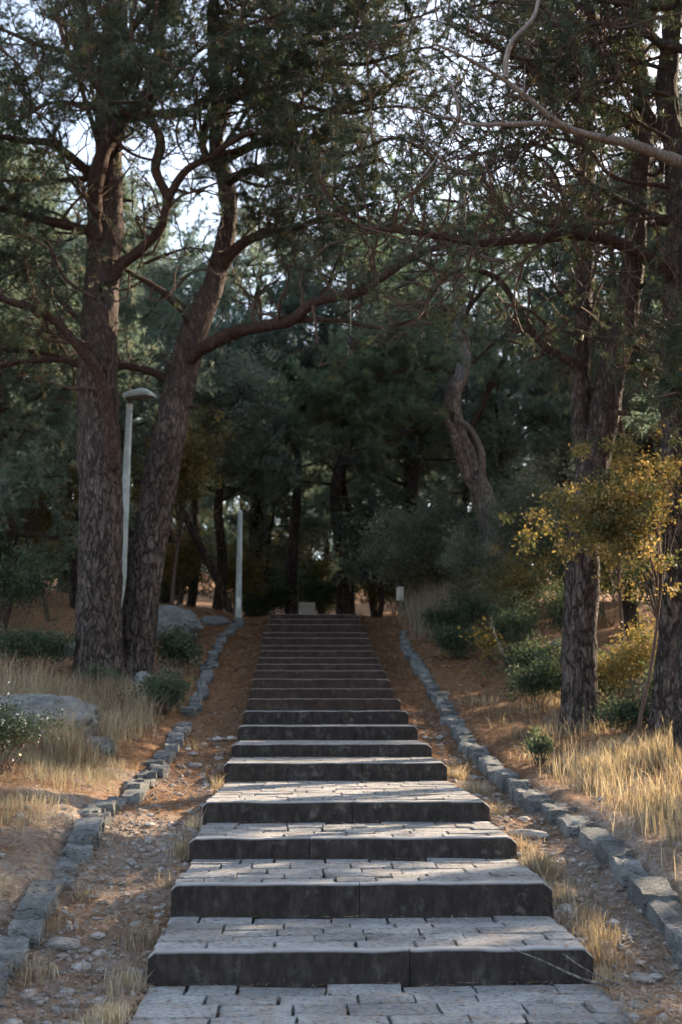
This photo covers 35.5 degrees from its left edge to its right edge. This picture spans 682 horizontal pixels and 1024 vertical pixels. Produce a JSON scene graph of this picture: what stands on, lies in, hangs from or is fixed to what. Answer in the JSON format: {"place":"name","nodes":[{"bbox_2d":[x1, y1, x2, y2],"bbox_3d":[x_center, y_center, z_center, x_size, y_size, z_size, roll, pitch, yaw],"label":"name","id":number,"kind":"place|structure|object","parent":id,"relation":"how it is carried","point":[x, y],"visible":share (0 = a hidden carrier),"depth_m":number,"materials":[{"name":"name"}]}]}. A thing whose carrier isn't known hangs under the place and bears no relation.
{"place":"outdoors","nodes":[
{"label":"outdoors","id":0,"kind":"place"},
{"bbox_2d":[0,566,681,1023],"bbox_3d":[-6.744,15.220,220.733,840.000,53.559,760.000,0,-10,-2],"label":"ground","id":1,"kind":"structure","parent":0,"point":[66,616],"depth_m":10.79,"materials":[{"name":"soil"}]},
{"bbox_2d":[0,514,49,572],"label":"undergrowth bush","id":2,"kind":"object","parent":1,"relation":"on","point":[3,547],"visible":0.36,"depth_m":25.69,"materials":[{"name":"green plant"}]},
{"bbox_2d":[1,514,68,592],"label":"undergrowth bush","id":3,"kind":"object","parent":1,"relation":"on","point":[65,571],"visible":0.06,"depth_m":37.76,"materials":[{"name":"green plant"}]},
{"bbox_2d":[0,681,70,775],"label":"flowering bush","id":4,"kind":"object","parent":1,"relation":"on","point":[9,726],"visible":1,"depth_m":10.91,"materials":[{"name":"green plant"}]},
{"bbox_2d":[0,538,74,645],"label":"oak bush","id":5,"kind":"object","parent":1,"relation":"on","point":[23,585],"visible":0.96,"depth_m":21.18,"materials":[{"name":"green plant"}]},
{"bbox_2d":[5,496,73,591],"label":"undergrowth bush","id":6,"kind":"object","parent":1,"relation":"on","point":[57,553],"visible":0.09,"depth_m":30.41,"materials":[{"name":"green plant"}]},
{"bbox_2d":[0,621,87,676],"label":"shrub","id":7,"kind":"object","parent":1,"relation":"on","point":[30,642],"visible":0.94,"depth_m":19.09,"materials":[{"name":"green plant"}]},
{"bbox_2d":[10,442,78,621],"bbox_3d":[-7.011,0.202,26.092,2.677,5.356,2.035,-4,-11,20],"label":"oak bush","id":8,"kind":"object","parent":1,"relation":"on","point":[42,509],"visible":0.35,"depth_m":25.88,"materials":[{"name":"green plant"}]},
{"bbox_2d":[0,694,100,738],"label":"boulder","id":9,"kind":"object","parent":1,"relation":"on","point":[86,707],"visible":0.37,"depth_m":13.81,"materials":[{"name":"stone"}]},
{"bbox_2d":[0,23,104,330],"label":"pine tree","id":10,"kind":"object","parent":1,"relation":"on","point":[46,253],"visible":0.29,"depth_m":20.56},
{"bbox_2d":[40,936,79,951],"bbox_3d":[-1.761,2.729,6.714,0.268,0.105,0.173,-2,-11,13],"label":"loose stone","id":11,"kind":"object","parent":1,"relation":"on","point":[64,944],"visible":0.93,"depth_m":6.66,"materials":[{"name":"stone"}]},
{"bbox_2d":[0,746,138,898],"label":"faded grass","id":12,"kind":"structure","parent":1,"relation":"on","point":[44,764],"depth_m":10.87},
{"bbox_2d":[0,123,159,384],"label":"pine tree","id":13,"kind":"object","parent":1,"relation":"on","point":[77,310],"visible":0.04,"depth_m":29.82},
{"bbox_2d":[71,962,91,971],"bbox_3d":[-1.576,2.761,6.475,0.127,0.053,0.140,-6,-12,28],"label":"loose stone","id":14,"kind":"object","parent":1,"relation":"on","point":[78,967],"visible":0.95,"depth_m":6.44,"materials":[{"name":"stone"}]},
{"bbox_2d":[0,234,174,627],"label":"pine tree","id":15,"kind":"object","parent":1,"relation":"on","point":[28,472],"visible":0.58,"depth_m":24.15,"materials":[{"name":"plant"}]},
{"bbox_2d":[77,736,117,756],"bbox_3d":[-3.003,2.925,13.088,0.519,0.338,0.460,5,-11,-24],"label":"boulder","id":16,"kind":"object","parent":1,"relation":"on","point":[107,742],"visible":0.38,"depth_m":12.98,"materials":[{"name":"stone"}]},
{"bbox_2d":[0,647,196,767],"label":"dry grass","id":17,"kind":"structure","parent":1,"relation":"on","point":[65,747],"depth_m":15.61,"materials":[{"name":"plant"}]},
{"bbox_2d":[74,662,125,688],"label":"shrub","id":18,"kind":"object","parent":1,"relation":"on","point":[99,670],"visible":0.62,"depth_m":18.52,"materials":[{"name":"green plant"}]},
{"bbox_2d":[11,162,199,477],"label":"pine tree","id":19,"kind":"object","parent":1,"relation":"on","point":[136,209],"visible":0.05,"depth_m":42.21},
{"bbox_2d":[2,158,226,608],"bbox_3d":[-6.763,-3.374,28.456,7.160,12.707,6.517,2,-11,-13],"label":"pine tree","id":20,"kind":"object","parent":1,"relation":"on","point":[146,344],"visible":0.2,"depth_m":27.95,"materials":[{"name":"plant"}]},
{"bbox_2d":[2,738,227,1023],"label":"dry grass","id":21,"kind":"structure","parent":1,"relation":"on","point":[109,1012],"depth_m":6.28,"materials":[{"name":"plant"}]},
{"bbox_2d":[0,623,238,1000],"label":"stone edging","id":22,"kind":"object","parent":1,"relation":"on","point":[26,930],"visible":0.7,"depth_m":8.61,"materials":[{"name":"stone"}]},
{"bbox_2d":[20,213,240,571],"bbox_3d":[-6.790,-3.023,32.466,6.475,12.335,7.190,4,-11,-22],"label":"pine tree","id":23,"kind":"object","parent":1,"relation":"on","point":[161,316],"visible":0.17,"depth_m":31.73,"materials":[{"name":"plant"}]},
{"bbox_2d":[121,388,156,604],"bbox_3d":[-4.463,0.211,23.203,0.740,6.007,0.338,0,-10,-2],"label":"street lamp","id":24,"kind":"object","parent":1,"relation":"on","point":[136,394],"visible":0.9,"depth_m":23.37,"materials":[{"name":"metal"}]},
{"bbox_2d":[117,659,203,715],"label":"shrub","id":25,"kind":"object","parent":1,"relation":"on","point":[162,685],"visible":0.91,"depth_m":16.77,"materials":[{"name":"green plant"}]},
{"bbox_2d":[58,183,281,603],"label":"pine tree","id":26,"kind":"object","parent":1,"relation":"on","point":[188,241],"visible":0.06,"depth_m":40.12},
{"bbox_2d":[131,394,214,606],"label":"pine tree","id":27,"kind":"object","parent":1,"relation":"on","point":[195,515],"depth_m":42.20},
{"bbox_2d":[129,484,230,605],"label":"pine tree","id":28,"kind":"object","parent":1,"relation":"on","point":[211,530],"visible":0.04,"depth_m":51.11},
{"bbox_2d":[157,604,203,641],"bbox_3d":[-4.257,2.769,25.363,1.925,1.186,1.266,-2,-11,12],"label":"boulder","id":29,"kind":"object","parent":1,"relation":"on","point":[169,614],"visible":0.35,"depth_m":24.99,"materials":[{"name":"stone"}]},
{"bbox_2d":[155,623,207,673],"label":"shrub","id":30,"kind":"object","parent":1,"relation":"on","point":[179,648],"visible":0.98,"depth_m":20.78,"materials":[{"name":"green plant"}]},
{"bbox_2d":[129,402,235,604],"bbox_3d":[-4.117,0.273,25.828,2.893,6.054,2.454,-6,-12,28],"label":"oak bush","id":31,"kind":"object","parent":1,"relation":"on","point":[191,471],"visible":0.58,"depth_m":25.95,"materials":[{"name":"green plant"}]},
{"bbox_2d":[129,478,239,599],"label":"pine tree","id":32,"kind":"object","parent":1,"relation":"on","point":[233,511],"visible":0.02,"depth_m":63.84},
{"bbox_2d":[160,534,216,605],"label":"undergrowth bush","id":33,"kind":"object","parent":1,"relation":"on","point":[191,586],"visible":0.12,"depth_m":34.96,"materials":[{"name":"green plant"}]},
{"bbox_2d":[0,0,377,686],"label":"pine tree","id":34,"kind":"object","parent":1,"relation":"on","point":[100,38],"visible":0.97,"depth_m":19.76,"materials":[{"name":"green plant"}]},
{"bbox_2d":[160,517,222,604],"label":"undergrowth bush","id":35,"kind":"object","parent":1,"relation":"on","point":[187,566],"visible":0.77,"depth_m":32.05,"materials":[{"name":"green plant"}]},
{"bbox_2d":[122,271,308,610],"bbox_3d":[-3.771,-2.076,33.836,5.900,11.503,6.482,-1,-10,7],"label":"pine tree","id":36,"kind":"object","parent":1,"relation":"on","point":[260,471],"visible":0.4,"depth_m":33.40,"materials":[{"name":"plant"}]},
{"bbox_2d":[200,615,230,625],"bbox_3d":[-3.280,2.842,27.450,0.917,0.349,0.558,2,-11,-13],"label":"boulder","id":37,"kind":"object","parent":1,"relation":"on","point":[214,620],"visible":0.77,"depth_m":27.27,"materials":[{"name":"stone"}]},
{"bbox_2d":[149,334,294,613],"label":"olive tree","id":38,"kind":"object","parent":1,"relation":"on","point":[245,411],"visible":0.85,"depth_m":31.98,"materials":[{"name":"green plant"}]},
{"bbox_2d":[201,413,265,610],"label":"pine tree","id":39,"kind":"object","parent":1,"relation":"on","point":[242,505],"visible":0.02,"depth_m":55.99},
{"bbox_2d":[232,510,243,627],"bbox_3d":[-2.676,1.562,27.999,0.342,3.292,0.343,0,-10,-2],"label":"lamp post","id":40,"kind":"object","parent":1,"relation":"on","point":[238,613],"visible":0.81,"depth_m":27.91,"materials":[{"name":"metal"}]},
{"bbox_2d":[197,518,278,596],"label":"undergrowth bush","id":41,"kind":"object","parent":1,"relation":"on","point":[227,532],"visible":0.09,"depth_m":67.73,"materials":[{"name":"green plant"}]},
{"bbox_2d":[208,534,277,602],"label":"undergrowth bush","id":42,"kind":"object","parent":1,"relation":"on","point":[249,565],"visible":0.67,"depth_m":34.59,"materials":[{"name":"green plant"}]},
{"bbox_2d":[166,179,344,617],"bbox_3d":[-2.959,-4.340,40.086,7.535,18.235,9.145,5,-12,-27],"label":"pine tree","id":43,"kind":"object","parent":1,"relation":"on","point":[251,248],"visible":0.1,"depth_m":39.45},
{"bbox_2d":[0,0,515,679],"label":"pine tree","id":44,"kind":"object","parent":1,"relation":"on","point":[322,20],"visible":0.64,"depth_m":20.19,"materials":[{"name":"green plant"}]},
{"bbox_2d":[197,456,320,615],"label":"pine tree","id":45,"kind":"object","parent":1,"relation":"on","point":[278,561],"visible":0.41,"depth_m":39.70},
{"bbox_2d":[205,372,330,615],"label":"pine tree","id":46,"kind":"object","parent":1,"relation":"on","point":[303,472],"visible":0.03,"depth_m":43.33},
{"bbox_2d":[230,568,318,616],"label":"undergrowth bush","id":47,"kind":"object","parent":1,"relation":"on","point":[270,603],"visible":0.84,"depth_m":36.46,"materials":[{"name":"green plant"}]},
{"bbox_2d":[244,451,331,610],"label":"pine tree","id":48,"kind":"object","parent":1,"relation":"on","point":[317,533],"visible":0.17,"depth_m":47.67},
{"bbox_2d":[268,549,334,613],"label":"undergrowth bush","id":49,"kind":"object","parent":1,"relation":"on","point":[304,575],"visible":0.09,"depth_m":44.72,"materials":[{"name":"green plant"}]},
{"bbox_2d":[233,253,375,613],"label":"pine tree","id":50,"kind":"object","parent":1,"relation":"on","point":[291,568],"visible":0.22,"depth_m":36.63,"materials":[{"name":"plant"}]},
{"bbox_2d":[298,602,314,613],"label":"stone slab","id":51,"kind":"structure","parent":1,"relation":"on","point":[306,607],"depth_m":31.92,"materials":[{"name":"stone"}]},
{"bbox_2d":[282,531,334,583],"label":"undergrowth bush","id":52,"kind":"object","parent":1,"relation":"on","point":[319,561],"visible":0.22,"depth_m":45.73,"materials":[{"name":"green plant"}]},
{"bbox_2d":[279,563,361,613],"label":"undergrowth bush","id":53,"kind":"object","parent":1,"relation":"on","point":[321,595],"visible":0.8,"depth_m":39.53,"materials":[{"name":"green plant"}]},
{"bbox_2d":[284,426,373,614],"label":"pine tree","id":54,"kind":"object","parent":1,"relation":"on","point":[326,550],"visible":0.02,"depth_m":53.35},
{"bbox_2d":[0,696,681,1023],"bbox_3d":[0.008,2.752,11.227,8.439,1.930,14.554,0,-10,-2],"label":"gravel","id":55,"kind":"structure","parent":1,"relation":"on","point":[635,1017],"depth_m":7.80,"materials":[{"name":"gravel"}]},
{"bbox_2d":[261,331,443,614],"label":"pine tree","id":56,"kind":"object","parent":1,"relation":"on","point":[344,488],"visible":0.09,"depth_m":39.62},
{"bbox_2d":[241,200,480,614],"bbox_3d":[0.590,-3.780,35.797,8.433,16.064,9.364,0,-10,-2],"label":"pine tree","id":57,"kind":"object","parent":1,"relation":"on","point":[343,597],"visible":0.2,"depth_m":35.72,"materials":[{"name":"plant"}]},
{"bbox_2d":[301,418,447,616],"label":"pine tree","id":58,"kind":"object","parent":1,"relation":"on","point":[324,501],"visible":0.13,"depth_m":46.64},
{"bbox_2d":[105,640,646,746],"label":"dry grass","id":59,"kind":"structure","parent":1,"relation":"on","point":[549,731],"depth_m":16.26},
{"bbox_2d":[351,565,405,616],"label":"undergrowth bush","id":60,"kind":"object","parent":1,"relation":"on","point":[373,594],"visible":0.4,"depth_m":37.38,"materials":[{"name":"green plant"}]},
{"bbox_2d":[324,450,434,617],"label":"pine tree","id":61,"kind":"object","parent":1,"relation":"on","point":[385,486],"visible":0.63,"depth_m":34.03,"materials":[{"name":"plant"}]},
{"bbox_2d":[129,614,636,1023],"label":"stairs","id":62,"kind":"structure","parent":1,"relation":"on","point":[193,965],"depth_m":7.29,"materials":[{"name":"stone"}]},
{"bbox_2d":[301,234,499,610],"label":"pine tree","id":63,"kind":"object","parent":1,"relation":"on","point":[403,466],"visible":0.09,"depth_m":41.88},
{"bbox_2d":[327,479,479,605],"bbox_3d":[1.802,1.155,31.485,4.480,3.952,4.243,0,-10,-2],"label":"olive bush","id":64,"kind":"object","parent":1,"relation":"on","point":[408,553],"visible":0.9,"depth_m":30.93,"materials":[{"name":"green plant"}]},
{"bbox_2d":[268,93,568,603],"bbox_3d":[2.485,-4.529,30.078,9.074,15.431,4.774,0,-10,-2],"label":"pine tree","id":65,"kind":"object","parent":1,"relation":"on","point":[472,468],"visible":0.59,"depth_m":29.63,"materials":[{"name":"green plant"}]},
{"bbox_2d":[325,258,514,603],"bbox_3d":[2.434,-2.455,36.292,6.554,13.068,5.400,9,-13,-40],"label":"pine tree","id":66,"kind":"object","parent":1,"relation":"on","point":[418,461],"visible":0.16,"depth_m":35.88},
{"bbox_2d":[369,564,486,644],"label":"bush","id":67,"kind":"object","parent":1,"relation":"on","point":[412,613],"depth_m":27.20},
{"bbox_2d":[385,537,474,596],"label":"undergrowth bush","id":68,"kind":"object","parent":1,"relation":"on","point":[441,577],"visible":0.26,"depth_m":33.02,"materials":[{"name":"green plant"}]},
{"bbox_2d":[417,595,480,631],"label":"shrub","id":69,"kind":"object","parent":1,"relation":"on","point":[449,619],"visible":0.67,"depth_m":25.48,"materials":[{"name":"green plant"}]},
{"bbox_2d":[426,617,488,659],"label":"shrub","id":70,"kind":"object","parent":1,"relation":"on","point":[451,640],"visible":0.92,"depth_m":22.54,"materials":[{"name":"green plant"}]},
{"bbox_2d":[420,318,521,536],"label":"pine tree","id":71,"kind":"object","parent":1,"relation":"on","point":[441,487],"visible":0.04,"depth_m":44.40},
{"bbox_2d":[429,568,522,632],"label":"shrub","id":72,"kind":"object","parent":1,"relation":"on","point":[471,610],"visible":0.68,"depth_m":25.32,"materials":[{"name":"green plant"}]},
{"bbox_2d":[432,515,523,618],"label":"olive bush","id":73,"kind":"object","parent":1,"relation":"on","point":[467,557],"visible":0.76,"depth_m":27.55,"materials":[{"name":"green plant"}]},
{"bbox_2d":[275,0,681,742],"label":"pine tree","id":74,"kind":"object","parent":1,"relation":"on","point":[611,60],"visible":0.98,"depth_m":13.60,"materials":[{"name":"green plant"}]},
{"bbox_2d":[422,452,540,599],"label":"pine tree","id":75,"kind":"object","parent":1,"relation":"on","point":[457,499],"visible":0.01,"depth_m":49.37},
{"bbox_2d":[401,190,570,481],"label":"pine tree","id":76,"kind":"object","parent":1,"relation":"on","point":[476,316],"visible":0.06,"depth_m":38.32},
{"bbox_2d":[457,617,514,671],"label":"sapling","id":77,"kind":"object","parent":1,"relation":"on","point":[486,636],"visible":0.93,"depth_m":20.89,"materials":[{"name":"green plant"}]},
{"bbox_2d":[313,0,681,734],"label":"pine tree","id":78,"kind":"object","parent":1,"relation":"on","point":[597,412],"visible":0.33,"depth_m":15.78,"materials":[{"name":"green plant"}]},
{"bbox_2d":[429,354,574,579],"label":"pine tree","id":79,"kind":"object","parent":1,"relation":"on","point":[504,440],"visible":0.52,"depth_m":32.20,"materials":[{"name":"plant"}]},
{"bbox_2d":[460,532,563,650],"bbox_3d":[3.947,1.721,23.498,2.145,2.701,1.961,-9,-14,42],"label":"oak bush","id":80,"kind":"object","parent":1,"relation":"on","point":[520,584],"visible":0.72,"depth_m":23.55,"materials":[{"name":"green plant"}]},
{"bbox_2d":[476,583,551,664],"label":"shrub","id":81,"kind":"object","parent":1,"relation":"on","point":[512,627],"visible":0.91,"depth_m":21.47,"materials":[{"name":"green plant"}]},
{"bbox_2d":[474,449,575,616],"bbox_3d":[5.027,0.624,27.837,3.194,4.588,3.058,0,-10,-2],"label":"olive bush","id":82,"kind":"object","parent":1,"relation":"on","point":[520,500],"visible":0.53,"depth_m":27.47,"materials":[{"name":"green plant"}]},
{"bbox_2d":[506,829,549,838],"bbox_3d":[1.628,2.810,9.309,0.404,0.084,0.134,-5,-12,26],"label":"rock","id":83,"kind":"object","parent":1,"relation":"on","point":[533,834],"visible":0.88,"depth_m":9.25,"materials":[{"name":"stone"}]},
{"bbox_2d":[519,725,557,766],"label":"shrub","id":84,"kind":"object","parent":1,"relation":"on","point":[539,744],"visible":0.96,"depth_m":12.63,"materials":[{"name":"green plant"}]},
{"bbox_2d":[399,630,681,971],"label":"stone edging","id":85,"kind":"object","parent":1,"relation":"on","point":[654,899],"visible":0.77,"depth_m":9.19,"materials":[{"name":"stone"}]},
{"bbox_2d":[505,376,575,486],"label":"pine tree","id":86,"kind":"object","parent":1,"relation":"on","point":[543,469],"visible":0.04,"depth_m":45.98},
{"bbox_2d":[474,628,611,692],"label":"shrub","id":87,"kind":"object","parent":1,"relation":"on","point":[524,660],"visible":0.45,"depth_m":19.10,"materials":[{"name":"green plant"}]},
{"bbox_2d":[446,760,646,991],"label":"dry grass","id":88,"kind":"structure","parent":1,"relation":"on","point":[541,865],"depth_m":7.30,"materials":[{"name":"plant"}]},
{"bbox_2d":[496,653,598,709],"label":"shrub","id":89,"kind":"object","parent":1,"relation":"on","point":[530,681],"visible":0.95,"depth_m":17.19,"materials":[{"name":"green plant"}]},
{"bbox_2d":[461,269,636,488],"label":"pine tree","id":90,"kind":"object","parent":1,"relation":"on","point":[542,392],"visible":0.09,"depth_m":38.07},
{"bbox_2d":[434,144,665,638],"bbox_3d":[5.928,-3.098,25.845,7.524,12.908,6.776,-5,-11,25],"label":"pine tree","id":91,"kind":"object","parent":1,"relation":"on","point":[630,611],"visible":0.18,"depth_m":25.20,"materials":[{"name":"plant"}]},
{"bbox_2d":[510,948,619,989],"bbox_3d":[1.278,2.601,6.063,0.623,0.229,0.044,0,-10,-2],"label":"fallen stick","id":92,"kind":"object","parent":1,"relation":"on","point":[584,979],"visible":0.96,"depth_m":6.05,"materials":[{"name":"brown wood"}]},
{"bbox_2d":[525,566,611,642],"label":"shrub","id":93,"kind":"object","parent":1,"relation":"on","point":[558,613],"visible":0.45,"depth_m":22.00,"materials":[{"name":"green plant"}]},
{"bbox_2d":[493,508,656,627],"bbox_3d":[6.442,1.243,26.704,4.369,3.357,4.848,-9,-14,42],"label":"undergrowth bush","id":94,"kind":"object","parent":1,"relation":"on","point":[561,564],"visible":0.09,"depth_m":26.20,"materials":[{"name":"green plant"}]},
{"bbox_2d":[532,643,639,700],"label":"shrub","id":95,"kind":"object","parent":1,"relation":"on","point":[599,682],"visible":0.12,"depth_m":17.02,"materials":[{"name":"green plant"}]},
{"bbox_2d":[493,421,681,753],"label":"oak bush","id":96,"kind":"object","parent":1,"relation":"on","point":[608,511],"visible":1,"depth_m":13.19,"materials":[{"name":"yellow plant"}]},
{"bbox_2d":[510,206,664,602],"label":"pine tree","id":97,"kind":"object","parent":1,"relation":"on","point":[653,444],"visible":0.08,"depth_m":31.39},
{"bbox_2d":[505,712,681,880],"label":"dry grass","id":98,"kind":"structure","parent":1,"relation":"on","point":[651,751],"depth_m":10.82,"materials":[{"name":"plant"}]},
{"bbox_2d":[551,608,657,709],"bbox_3d":[4.205,2.319,16.181,2.150,1.749,1.522,0,-10,-2],"label":"oak bush","id":99,"kind":"object","parent":1,"relation":"on","point":[632,660],"visible":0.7,"depth_m":16.03,"materials":[{"name":"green plant"}]},
{"bbox_2d":[529,56,681,395],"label":"pine tree","id":100,"kind":"object","parent":1,"relation":"on","point":[633,354],"visible":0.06,"depth_m":24.50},
{"bbox_2d":[558,435,661,661],"bbox_3d":[5.169,0.864,19.501,1.734,4.870,2.053,7,-13,-34],"label":"oak bush","id":101,"kind":"object","parent":1,"relation":"on","point":[619,576],"visible":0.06,"depth_m":19.45,"materials":[{"name":"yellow plant"}]},
{"bbox_2d":[586,687,650,736],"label":"shrub","id":102,"kind":"object","parent":1,"relation":"on","point":[627,711],"visible":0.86,"depth_m":14.30,"materials":[{"name":"green plant"}]},
{"bbox_2d":[601,657,653,702],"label":"shrub","id":103,"kind":"object","parent":1,"relation":"on","point":[633,687],"visible":0.06,"depth_m":17.03,"materials":[{"name":"plant"}]},
{"bbox_2d":[600,526,661,609],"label":"undergrowth bush","id":104,"kind":"object","parent":1,"relation":"on","point":[641,587],"visible":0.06,"depth_m":24.29,"materials":[{"name":"green plant"}]},
{"bbox_2d":[628,660,653,706],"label":"shrub","id":105,"kind":"object","parent":1,"relation":"on","point":[651,684],"visible":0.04,"depth_m":14.86,"materials":[{"name":"green plant"}]},
{"bbox_2d":[628,973,655,984],"bbox_3d":[1.792,2.792,6.359,0.174,0.084,0.113,-4,-11,20],"label":"loose stone","id":106,"kind":"object","parent":1,"relation":"on","point":[643,977],"visible":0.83,"depth_m":6.32,"materials":[{"name":"stone"}]},
{"bbox_2d":[620,203,664,439],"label":"pine tree","id":107,"kind":"object","parent":1,"relation":"on","point":[654,419],"visible":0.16,"depth_m":15.80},
{"bbox_2d":[625,305,681,757],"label":"pine tree","id":108,"kind":"object","parent":1,"relation":"on","point":[675,342],"visible":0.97,"depth_m":11.98,"materials":[{"name":"green plant"}]},
{"bbox_2d":[0,0,681,570],"label":"sky","id":109,"kind":"structure","parent":0,"point":[177,162],"materials":[{"name":"white"}]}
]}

